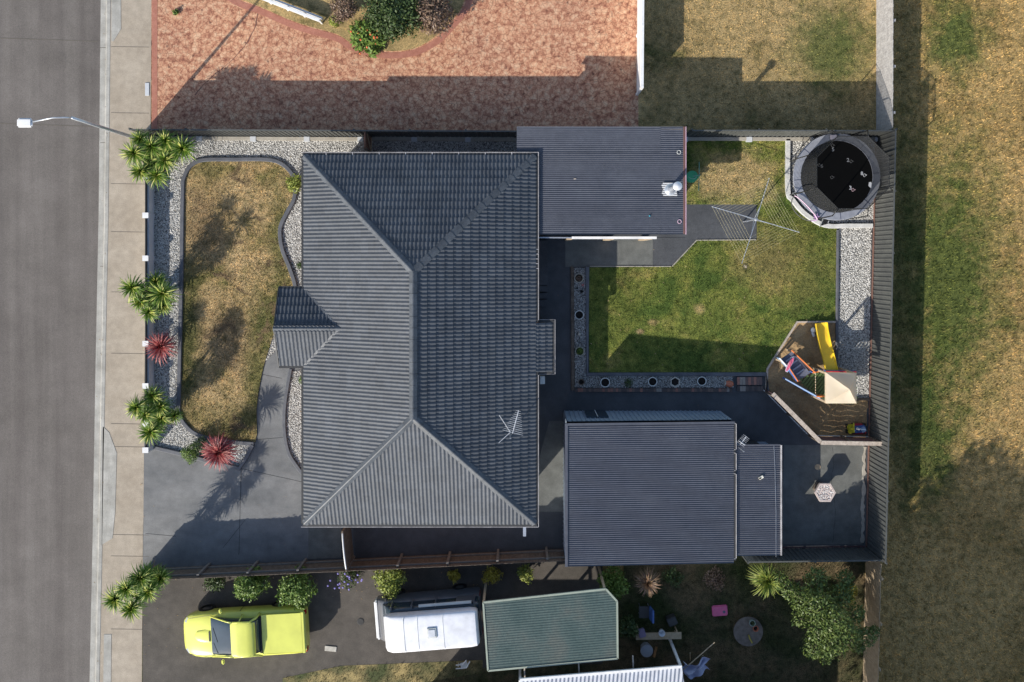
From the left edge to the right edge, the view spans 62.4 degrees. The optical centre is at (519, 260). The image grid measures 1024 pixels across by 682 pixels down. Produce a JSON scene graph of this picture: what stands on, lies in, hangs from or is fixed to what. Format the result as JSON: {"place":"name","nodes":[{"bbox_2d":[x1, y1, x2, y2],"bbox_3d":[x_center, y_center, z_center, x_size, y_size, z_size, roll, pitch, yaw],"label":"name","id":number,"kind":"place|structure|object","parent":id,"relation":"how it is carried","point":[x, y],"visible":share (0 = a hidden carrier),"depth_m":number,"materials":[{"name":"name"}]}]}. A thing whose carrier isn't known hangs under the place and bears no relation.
{"place":"outdoors","nodes":[
{"label":"outdoors","id":0,"kind":"place"},
{"bbox_2d":[0,0,100,681],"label":"road","id":1,"kind":"structure","parent":0,"point":[49,193],"depth_m":36.10,"materials":[{"name":"grey asphalt"}]},
{"bbox_2d":[103,634,110,681],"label":"driveway crossover","id":2,"kind":"object","parent":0,"point":[107,661],"visible":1,"depth_m":35.99,"materials":[{"name":"concrete"}]},
{"bbox_2d":[102,427,116,543],"bbox_3d":[-17.500,9.568,36.048,0.636,0.120,5.045,0,90,0],"label":"driveway crossover","id":3,"kind":"object","parent":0,"point":[109,477],"visible":1,"depth_m":35.99,"materials":[{"name":"concrete"}]},
{"bbox_2d":[111,0,120,40],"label":"driveway crossover","id":4,"kind":"object","parent":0,"point":[115,17],"visible":1,"depth_m":35.99,"materials":[{"name":"concrete"}]},
{"bbox_2d":[100,0,150,681],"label":"footpath","id":5,"kind":"structure","parent":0,"point":[130,74],"depth_m":36.00,"materials":[{"name":"concrete"}]},
{"bbox_2d":[0,38,148,629],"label":"footpath joints","id":6,"kind":"object","parent":5,"relation":"on","point":[111,231],"visible":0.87,"depth_m":36.09,"materials":[{"name":"grey concrete"}]},
{"bbox_2d":[17,116,134,137],"bbox_3d":[-17.096,-5.021,33.155,1.982,5.690,0.363,-4,90,0],"label":"street lamp","id":7,"kind":"object","parent":5,"relation":"on","point":[24,122],"visible":0.94,"depth_m":30.58,"materials":[{"name":"metal"}]},
{"bbox_2d":[143,351,307,567],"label":"driveway","id":8,"kind":"structure","parent":0,"point":[193,507],"depth_m":36.00,"materials":[{"name":"concrete"}]},
{"bbox_2d":[181,161,292,441],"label":"front lawn","id":9,"kind":"structure","parent":0,"point":[186,342],"depth_m":35.95,"materials":[{"name":"brown plant"}]},
{"bbox_2d":[286,370,300,465],"bbox_3d":[-9.273,6.818,36.040,1.500,0.120,4.545,0,90,0],"label":"gravel bed","id":10,"kind":"object","parent":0,"point":[293,410],"visible":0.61,"depth_m":35.98,"materials":[{"name":"grey gravel"}]},
{"bbox_2d":[152,0,472,128],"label":"driveway border","id":11,"kind":"object","parent":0,"point":[343,41],"visible":0.86,"depth_m":35.99,"materials":[{"name":"red concrete"}]},
{"bbox_2d":[308,527,340,558],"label":"driveway","id":12,"kind":"structure","parent":0,"point":[324,542],"depth_m":36.00,"materials":[{"name":"grey concrete"}]},
{"bbox_2d":[154,136,516,466],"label":"white gravel","id":13,"kind":"structure","parent":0,"point":[285,238],"depth_m":35.97,"materials":[{"name":"white gravel"}]},
{"bbox_2d":[117,270,183,321],"bbox_3d":[-14.859,1.233,34.593,2.222,2.857,2.272,-34,90,0],"label":"cordyline palm","id":14,"kind":"object","parent":13,"relation":"on","point":[154,298],"visible":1,"depth_m":33.91,"materials":[{"name":"green plant"}]},
{"bbox_2d":[123,383,184,446],"bbox_3d":[-14.808,6.204,34.631,1.982,2.800,2.671,0,90,0],"label":"cordyline palm","id":15,"kind":"object","parent":13,"relation":"on","point":[156,415],"visible":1,"depth_m":33.86,"materials":[{"name":"green plant"}]},
{"bbox_2d":[119,128,201,190],"bbox_3d":[-14.477,-4.123,34.588,3.173,2.874,2.608,0,90,0],"label":"cordyline palm","id":16,"kind":"object","parent":13,"relation":"on","point":[159,157],"visible":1,"depth_m":33.88,"materials":[{"name":"green plant"}]},
{"bbox_2d":[142,328,180,365],"bbox_3d":[-15.014,3.613,35.392,1.606,1.480,1.646,0,90,0],"label":"cordyline palm","id":17,"kind":"object","parent":13,"relation":"on","point":[159,346],"visible":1,"depth_m":35.02,"materials":[{"name":"red plant"}]},
{"bbox_2d":[180,443,199,464],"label":"leafy shrub","id":18,"kind":"object","parent":13,"relation":"on","point":[185,452],"visible":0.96,"depth_m":35.46,"materials":[{"name":"green plant"}]},
{"bbox_2d":[200,430,239,470],"bbox_3d":[-12.429,7.831,35.133,1.799,1.853,1.815,-37,90,0],"label":"cordyline palm","id":19,"kind":"object","parent":13,"relation":"on","point":[220,450],"visible":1,"depth_m":34.63,"materials":[{"name":"red plant"}]},
{"bbox_2d":[285,173,300,193],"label":"leafy shrub","id":20,"kind":"object","parent":13,"relation":"on","point":[293,183],"visible":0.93,"depth_m":35.41,"materials":[{"name":"green plant"}]},
{"bbox_2d":[244,0,463,50],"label":"garden bed","id":21,"kind":"object","parent":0,"point":[321,8],"visible":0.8,"depth_m":35.97,"materials":[{"name":"brown soil"}]},
{"bbox_2d":[264,0,323,23],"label":"low fence","id":22,"kind":"object","parent":21,"relation":"on","point":[297,10],"visible":1,"depth_m":35.55,"materials":[{"name":"white paint"}]},
{"bbox_2d":[328,0,359,23],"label":"garden bush","id":23,"kind":"object","parent":21,"relation":"on","point":[344,11],"visible":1,"depth_m":35.21,"materials":[{"name":"brown plant"}]},
{"bbox_2d":[347,19,386,58],"bbox_3d":[-6.416,-9.378,35.565,1.729,0.971,1.614,0,90,0],"label":"flowering plant","id":24,"kind":"object","parent":21,"relation":"on","point":[364,36],"visible":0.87,"depth_m":35.43,"materials":[{"name":"green plant"}]},
{"bbox_2d":[361,0,423,43],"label":"garden bush","id":25,"kind":"object","parent":21,"relation":"on","point":[392,16],"visible":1,"depth_m":34.51,"materials":[{"name":"green plant"}]},
{"bbox_2d":[414,0,457,38],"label":"garden bush","id":26,"kind":"object","parent":21,"relation":"on","point":[431,17],"visible":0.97,"depth_m":34.88,"materials":[{"name":"brown plant"}]},
{"bbox_2d":[143,560,602,681],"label":"driveway","id":27,"kind":"structure","parent":0,"point":[335,615],"depth_m":36.00,"materials":[{"name":"grey concrete"}]},
{"bbox_2d":[100,558,174,623],"bbox_3d":[-15.144,12.995,34.214,2.082,3.618,2.534,43,90,0],"label":"cordyline palm","id":28,"kind":"object","parent":27,"relation":"on","point":[144,581],"visible":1,"depth_m":33.13,"materials":[{"name":"green plant"}]},
{"bbox_2d":[202,577,226,593],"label":"leafy shrub","id":29,"kind":"object","parent":27,"relation":"on","point":[219,581],"visible":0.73,"depth_m":35.44,"materials":[{"name":"green plant"}]},
{"bbox_2d":[184,600,309,664],"bbox_3d":[-11.483,15.511,35.268,5.232,1.465,2.307,-3,90,0],"label":"utility car","id":30,"kind":"object","parent":27,"relation":"on","point":[212,630],"visible":0.98,"depth_m":34.97,"materials":[{"name":"paint"}]},
{"bbox_2d":[233,565,271,602],"bbox_3d":[-11.100,13.394,35.152,1.546,1.705,1.369,0,90,0],"label":"leafy shrub","id":31,"kind":"object","parent":27,"relation":"on","point":[243,590],"visible":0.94,"depth_m":34.82,"materials":[{"name":"green plant"}]},
{"bbox_2d":[275,565,317,610],"bbox_3d":[-9.213,13.554,35.132,1.678,1.746,1.796,36,90,0],"label":"leafy shrub","id":32,"kind":"object","parent":27,"relation":"on","point":[290,593],"visible":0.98,"depth_m":34.76,"materials":[{"name":"green plant"}]},
{"bbox_2d":[327,571,362,589],"bbox_3d":[-7.312,13.424,35.678,1.259,0.674,1.221,26,90,0],"label":"flowering plant","id":33,"kind":"object","parent":27,"relation":"on","point":[346,579],"visible":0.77,"depth_m":35.57,"materials":[{"name":"purple plant"}]},
{"bbox_2d":[371,566,406,598],"bbox_3d":[-5.398,13.254,35.256,1.498,1.499,1.422,-15,90,0],"label":"leafy shrub","id":34,"kind":"object","parent":27,"relation":"on","point":[389,581],"visible":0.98,"depth_m":34.89,"materials":[{"name":"green plant"}]},
{"bbox_2d":[374,583,482,652],"bbox_3d":[-3.803,14.745,34.682,4.430,2.635,2.200,-5,90,0],"label":"camper van","id":35,"kind":"object","parent":27,"relation":"on","point":[452,618],"visible":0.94,"depth_m":33.52,"materials":[{"name":"white metal"}]},
{"bbox_2d":[481,565,503,584],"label":"leafy shrub","id":36,"kind":"object","parent":27,"relation":"on","point":[490,575],"visible":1,"depth_m":35.48,"materials":[{"name":"green plant"}]},
{"bbox_2d":[516,563,533,584],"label":"leafy shrub","id":37,"kind":"object","parent":27,"relation":"on","point":[525,574],"visible":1,"depth_m":35.43,"materials":[{"name":"green plant"}]},
{"bbox_2d":[482,566,633,677],"bbox_3d":[1.518,15.055,34.755,5.850,2.470,3.790,-5,90,0],"label":"carport","id":38,"kind":"object","parent":27,"relation":"on","point":[565,628],"visible":1,"depth_m":33.55,"materials":[{"name":"green metal"}]},
{"bbox_2d":[283,660,482,681],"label":"garden strip","id":39,"kind":"object","parent":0,"point":[331,675],"visible":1,"depth_m":35.99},
{"bbox_2d":[151,0,637,131],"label":"neighbour driveway","id":40,"kind":"structure","parent":0,"point":[498,64],"depth_m":36.00,"materials":[{"name":"red brick"}]},
{"bbox_2d":[636,0,643,95],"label":"white fence","id":41,"kind":"object","parent":40,"relation":"on","point":[640,45],"visible":1,"depth_m":34.83,"materials":[{"name":"paint"}]},
{"bbox_2d":[142,556,864,681],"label":"neighbour garden","id":42,"kind":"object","parent":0,"point":[513,674],"visible":0.27,"depth_m":36.00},
{"bbox_2d":[298,559,865,681],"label":"garden grass","id":43,"kind":"structure","parent":42,"relation":"on","point":[715,670],"depth_m":35.98,"materials":[{"name":"green plant"}]},
{"bbox_2d":[519,639,683,681],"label":"neighbour house","id":44,"kind":"structure","parent":42,"relation":"on","point":[672,673],"depth_m":33.29,"materials":[{"name":"white metal"}]},
{"bbox_2d":[596,565,629,599],"bbox_3d":[3.883,13.356,35.169,1.297,1.670,1.375,-29,90,0],"label":"leafy shrub","id":45,"kind":"object","parent":42,"relation":"on","point":[613,585],"visible":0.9,"depth_m":34.81,"materials":[{"name":"green plant"}]},
{"bbox_2d":[618,614,639,637],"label":"leafy shrub","id":46,"kind":"object","parent":42,"relation":"on","point":[626,629],"visible":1,"depth_m":35.13,"materials":[{"name":"green plant"}]},
{"bbox_2d":[638,603,653,623],"bbox_3d":[5.291,14.788,35.535,0.569,0.930,0.550,0,90,0],"label":"garden chair","id":47,"kind":"object","parent":42,"relation":"on","point":[646,611],"visible":1,"depth_m":35.55,"materials":[{"name":"blue plastic"}]},
{"bbox_2d":[640,642,652,656],"bbox_3d":[5.341,16.430,35.770,0.540,0.460,0.532,0,90,0],"label":"water tub","id":48,"kind":"object","parent":42,"relation":"on","point":[646,649],"visible":1,"depth_m":35.57,"materials":[{"name":"white plastic"}]},
{"bbox_2d":[634,567,660,596],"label":"cordyline palm","id":49,"kind":"object","parent":42,"relation":"on","point":[648,580],"visible":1,"depth_m":34.66,"materials":[{"name":"brown plant"}]},
{"bbox_2d":[636,626,681,639],"bbox_3d":[5.794,15.667,35.640,1.900,0.720,0.282,-1,90,0],"label":"work table","id":50,"kind":"object","parent":42,"relation":"on","point":[676,634],"visible":0.77,"depth_m":35.28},
{"bbox_2d":[661,565,684,587],"bbox_3d":[6.453,13.285,35.656,1.056,0.704,0.877,29,90,0],"label":"leafy shrub","id":51,"kind":"object","parent":42,"relation":"on","point":[671,575],"visible":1,"depth_m":35.62,"materials":[{"name":"green plant"}]},
{"bbox_2d":[682,642,714,678],"bbox_3d":[7.411,16.467,35.151,1.873,1.714,1.036,-32,90,0],"label":"draped sheet","id":52,"kind":"object","parent":42,"relation":"on","point":[689,671],"visible":0.92,"depth_m":34.53,"materials":[{"name":"blue fabric"}]},
{"bbox_2d":[702,565,725,591],"bbox_3d":[8.195,13.478,35.635,1.006,0.748,1.063,-18,90,0],"label":"leafy shrub","id":53,"kind":"object","parent":42,"relation":"on","point":[713,581],"visible":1,"depth_m":35.64,"materials":[{"name":"brown plant"}]},
{"bbox_2d":[712,604,727,616],"bbox_3d":[8.499,14.868,35.937,0.660,0.106,0.460,-5,90,0],"label":"pink tray","id":54,"kind":"object","parent":42,"relation":"on","point":[719,610],"visible":1,"depth_m":35.89,"materials":[{"name":"plastic"}]},
{"bbox_2d":[733,617,762,645],"bbox_3d":[9.592,15.576,35.748,1.240,0.505,1.240,0,90,0],"label":"round table","id":55,"kind":"object","parent":42,"relation":"on","point":[742,629],"visible":1,"depth_m":35.49,"materials":[{"name":"grey stone"}]},
{"bbox_2d":[747,563,784,597],"bbox_3d":[10.195,13.088,35.140,1.796,1.743,1.741,0,90,0],"label":"fern palm","id":56,"kind":"object","parent":42,"relation":"on","point":[764,577],"visible":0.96,"depth_m":34.67,"materials":[{"name":"green plant"}]},
{"bbox_2d":[770,566,880,666],"bbox_3d":[12.419,14.130,34.189,3.278,3.634,4.265,-22,90,0],"label":"leafy tree","id":57,"kind":"object","parent":42,"relation":"on","point":[826,619],"visible":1,"depth_m":33.49,"materials":[{"name":"green plant"}]},
{"bbox_2d":[863,559,882,681],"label":"paling fence","id":58,"kind":"object","parent":42,"relation":"on","point":[871,667],"visible":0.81,"depth_m":35.18,"materials":[{"name":"wood"}]},
{"bbox_2d":[143,136,872,560],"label":"paving","id":59,"kind":"structure","parent":0,"point":[765,418],"depth_m":36.00,"materials":[{"name":"grey concrete"}]},
{"bbox_2d":[142,172,154,452],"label":"front wall","id":60,"kind":"structure","parent":59,"relation":"on","point":[148,215],"depth_m":35.48,"materials":[{"name":"grey concrete"}]},
{"bbox_2d":[154,444,254,469],"bbox_3d":[-13.460,8.341,35.950,4.345,0.200,1.122,0,90,0],"label":"garden edging","id":61,"kind":"object","parent":59,"relation":"on","point":[200,458],"visible":0.82,"depth_m":35.85,"materials":[{"name":"grey concrete"}]},
{"bbox_2d":[178,412,253,445],"bbox_3d":[-13.068,7.344,35.960,3.610,0.180,0.754,23,90,0],"label":"garden edging","id":62,"kind":"object","parent":59,"relation":"on","point":[187,427],"visible":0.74,"depth_m":35.87,"materials":[{"name":"grey concrete"}]},
{"bbox_2d":[176,157,297,411],"bbox_3d":[-12.023,1.033,35.960,5.170,0.180,10.894,0,90,0],"label":"garden edging","id":63,"kind":"object","parent":59,"relation":"on","point":[181,257],"visible":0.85,"depth_m":35.87,"materials":[{"name":"grey concrete"}]},
{"bbox_2d":[282,368,300,473],"bbox_3d":[-9.723,7.013,35.965,0.819,0.170,4.845,-9,90,0],"label":"garden edging","id":64,"kind":"object","parent":59,"relation":"on","point":[290,456],"visible":0.9,"depth_m":35.88,"materials":[{"name":"grey concrete"}]},
{"bbox_2d":[128,128,516,142],"bbox_3d":[-7.909,-5.227,35.179,16.196,1.722,0.321,0,90,0],"label":"steel fence","id":65,"kind":"object","parent":59,"relation":"on","point":[256,135],"visible":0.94,"depth_m":35.50,"materials":[{"name":"metal"}]},
{"bbox_2d":[341,527,354,571],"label":"side gate","id":66,"kind":"structure","parent":59,"relation":"on","point":[348,551],"depth_m":34.92,"materials":[{"name":"white paint"}]},
{"bbox_2d":[161,547,564,579],"bbox_3d":[-7.071,12.631,35.280,17.838,1.440,0.146,-3,90,0],"label":"paling fence","id":67,"kind":"object","parent":59,"relation":"on","point":[209,570],"visible":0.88,"depth_m":35.23,"materials":[{"name":"brown wood"}]},
{"bbox_2d":[273,152,554,535],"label":"house","id":68,"kind":"structure","parent":59,"relation":"on","point":[414,336],"depth_m":32.70,"materials":[{"name":"metal"}]},
{"bbox_2d":[539,240,547,305],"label":"back steps","id":69,"kind":"structure","parent":59,"relation":"on","point":[543,262],"depth_m":35.52,"materials":[{"name":"grey concrete"}]},
{"bbox_2d":[571,267,574,389],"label":"garden edging","id":70,"kind":"object","parent":59,"relation":"on","point":[572,332],"visible":1,"depth_m":35.91,"materials":[{"name":"grey concrete"}]},
{"bbox_2d":[517,126,685,240],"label":"outbuilding","id":71,"kind":"structure","parent":59,"relation":"on","point":[628,180],"depth_m":33.60,"materials":[{"name":"grey metal"}]},
{"bbox_2d":[575,388,731,391],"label":"brick edging","id":72,"kind":"object","parent":59,"relation":"on","point":[653,389],"visible":1,"depth_m":35.92,"materials":[{"name":"brick"}]},
{"bbox_2d":[563,410,781,566],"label":"garage","id":73,"kind":"structure","parent":59,"relation":"on","point":[649,493],"depth_m":33.86,"materials":[{"name":"grey metal"}]},
{"bbox_2d":[584,410,608,417],"bbox_3d":[3.160,6.336,35.050,0.884,1.500,0.060,0,90,0],"label":"window","id":74,"kind":"structure","parent":73,"relation":"in","point":[589,413],"depth_m":34.75,"materials":[{"name":"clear glass"}]},
{"bbox_2d":[585,267,768,390],"bbox_3d":[5.845,4.332,35.975,9.445,0.150,4.054,31,90,0],"label":"garden edging","id":75,"kind":"object","parent":59,"relation":"on","point":[655,373],"visible":0.95,"depth_m":35.90,"materials":[{"name":"grey concrete"}]},
{"bbox_2d":[737,377,761,384],"bbox_3d":[9.761,5.102,35.970,1.068,0.111,0.341,0,90,0],"label":"brick step","id":76,"kind":"object","parent":59,"relation":"on","point":[749,380],"visible":1,"depth_m":35.92,"materials":[{"name":"red brick"}]},
{"bbox_2d":[686,128,893,141],"bbox_3d":[11.091,-5.221,35.179,8.422,1.722,0.331,0,90,0],"label":"steel fence","id":77,"kind":"object","parent":59,"relation":"on","point":[758,133],"visible":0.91,"depth_m":35.33,"materials":[{"name":"metal"}]},
{"bbox_2d":[763,389,821,442],"bbox_3d":[11.381,6.448,35.356,0.170,1.258,2.813,-45,90,0],"label":"slat screen","id":78,"kind":"object","parent":59,"relation":"on","point":[780,403],"visible":1,"depth_m":34.73,"materials":[{"name":"white paint"}]},
{"bbox_2d":[765,321,835,389],"bbox_3d":[11.563,3.632,35.975,4.257,0.150,1.252,-44,90,0],"label":"garden edging","id":79,"kind":"object","parent":59,"relation":"on","point":[780,348],"visible":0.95,"depth_m":35.90,"materials":[{"name":"beige wood"}]},
{"bbox_2d":[742,546,882,563],"bbox_3d":[12.034,12.222,35.179,5.538,1.642,0.148,-1,90,0],"label":"steel fence","id":80,"kind":"object","parent":59,"relation":"on","point":[814,554],"visible":0.81,"depth_m":34.99,"materials":[{"name":"grey metal"}]},
{"bbox_2d":[785,139,872,227],"bbox_3d":[12.558,-2.732,35.945,1.876,0.210,5.278,-44,90,0],"label":"garden edging","id":81,"kind":"object","parent":59,"relation":"on","point":[801,210],"visible":0.94,"depth_m":35.84,"materials":[{"name":"white concrete"}]},
{"bbox_2d":[835,230,839,365],"bbox_3d":[13.484,2.261,35.960,0.119,0.180,7.160,1,90,0],"label":"garden edging","id":82,"kind":"object","parent":59,"relation":"on","point":[837,294],"visible":0.7,"depth_m":35.87,"materials":[{"name":"grey concrete"}]},
{"bbox_2d":[817,435,881,445],"bbox_3d":[13.654,7.492,35.356,2.572,1.258,0.170,1,90,0],"label":"slat screen","id":83,"kind":"object","parent":59,"relation":"on","point":[867,440],"visible":0.83,"depth_m":35.13,"materials":[{"name":"white paint"}]},
{"bbox_2d":[860,447,866,542],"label":"garden edging","id":84,"kind":"object","parent":59,"relation":"on","point":[862,508],"visible":1,"depth_m":35.97,"materials":[{"name":"concrete"}]},
{"bbox_2d":[539,421,562,511],"bbox_3d":[1.364,8.750,36.056,1.227,0.120,3.864,0,90,0],"label":"concrete pad","id":85,"kind":"object","parent":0,"point":[551,477],"visible":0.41,"depth_m":36.00,"materials":[{"name":"grey concrete"}]},
{"bbox_2d":[565,239,652,266],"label":"worn paving","id":86,"kind":"structure","parent":0,"point":[600,252],"depth_m":36.00,"materials":[{"name":"grey concrete"}]},
{"bbox_2d":[603,565,623,584],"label":"ground","id":87,"kind":"structure","parent":0,"point":[621,567],"depth_m":36.16,"materials":[{"name":"green plant"}]},
{"bbox_2d":[90,0,105,681],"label":"gutter","id":88,"kind":"object","parent":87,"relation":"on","point":[98,350],"visible":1,"depth_m":36.09,"materials":[{"name":"concrete"}]},
{"bbox_2d":[95,0,110,681],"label":"kerb","id":89,"kind":"structure","parent":87,"relation":"on","point":[104,309],"depth_m":35.99,"materials":[{"name":"concrete"}]},
{"bbox_2d":[574,268,733,387],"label":"grey gravel","id":90,"kind":"structure","parent":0,"point":[628,377],"depth_m":35.94,"materials":[{"name":"grey gravel"}]},
{"bbox_2d":[653,204,755,265],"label":"back path","id":91,"kind":"structure","parent":0,"point":[704,221],"depth_m":35.99,"materials":[{"name":"grey concrete"}]},
{"bbox_2d":[712,178,798,262],"bbox_3d":[9.469,-1.659,34.961,2.636,2.078,2.596,-28,90,0],"label":"rotary clothesline","id":92,"kind":"object","parent":91,"relation":"on","point":[754,219],"visible":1,"depth_m":33.97,"materials":[{"name":"metal"}]},
{"bbox_2d":[589,141,836,371],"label":"back lawn","id":93,"kind":"structure","parent":0,"point":[689,322],"depth_m":35.97,"materials":[{"name":"green plant"}]},
{"bbox_2d":[638,0,875,131],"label":"neighbour yard","id":94,"kind":"structure","parent":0,"point":[754,82],"depth_m":36.00,"materials":[{"name":"brown plant"}]},
{"bbox_2d":[768,323,867,436],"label":"sand","id":95,"kind":"structure","parent":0,"point":[833,422],"depth_m":35.97,"materials":[{"name":"brown sand"}]},
{"bbox_2d":[775,349,857,403],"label":"play fort","id":96,"kind":"structure","parent":95,"relation":"on","point":[833,386],"depth_m":34.76,"materials":[{"name":"beige fabric"}]},
{"bbox_2d":[815,322,837,369],"bbox_3d":[12.828,3.642,35.498,0.538,1.005,2.056,-6,90,0],"label":"play slide","id":97,"kind":"object","parent":95,"relation":"on","point":[826,347],"visible":1,"depth_m":35.43,"materials":[{"name":"yellow plastic"}]},
{"bbox_2d":[782,445,864,543],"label":"patio","id":98,"kind":"structure","parent":0,"point":[808,517],"depth_m":36.00,"materials":[{"name":"grey concrete"}]},
{"bbox_2d":[812,482,835,501],"bbox_3d":[12.729,9.661,35.610,0.880,0.780,0.762,0,90,0],"label":"table","id":99,"kind":"object","parent":98,"relation":"on","point":[824,492],"visible":1,"depth_m":35.23,"materials":[{"name":"stone"}]},
{"bbox_2d":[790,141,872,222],"bbox_3d":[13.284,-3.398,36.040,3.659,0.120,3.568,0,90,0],"label":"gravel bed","id":100,"kind":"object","parent":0,"point":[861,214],"visible":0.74,"depth_m":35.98,"materials":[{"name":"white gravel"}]},
{"bbox_2d":[790,141,872,397],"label":"white gravel","id":101,"kind":"structure","parent":100,"relation":"on","point":[855,239],"depth_m":35.97,"materials":[{"name":"white gravel"}]},
{"bbox_2d":[789,130,892,219],"bbox_3d":[13.170,-3.506,34.665,3.640,2.603,3.640,0,90,0],"label":"trampoline","id":102,"kind":"object","parent":101,"relation":"on","point":[840,176],"visible":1,"depth_m":35.11,"materials":[{"name":"black fabric"}]},
{"bbox_2d":[865,0,1023,681],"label":"field","id":103,"kind":"structure","parent":0,"point":[989,321],"depth_m":36.00,"materials":[{"name":"green plant"}]},
{"bbox_2d":[865,128,897,563],"bbox_3d":[14.984,3.442,35.059,0.148,1.882,17.634,1,90,0],"label":"steel fence","id":104,"kind":"object","parent":103,"relation":"on","point":[883,253],"visible":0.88,"depth_m":34.96,"materials":[{"name":"grey metal"}]},
{"bbox_2d":[876,0,895,129],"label":"paling fence","id":105,"kind":"object","parent":103,"relation":"on","point":[885,66],"visible":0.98,"depth_m":35.18,"materials":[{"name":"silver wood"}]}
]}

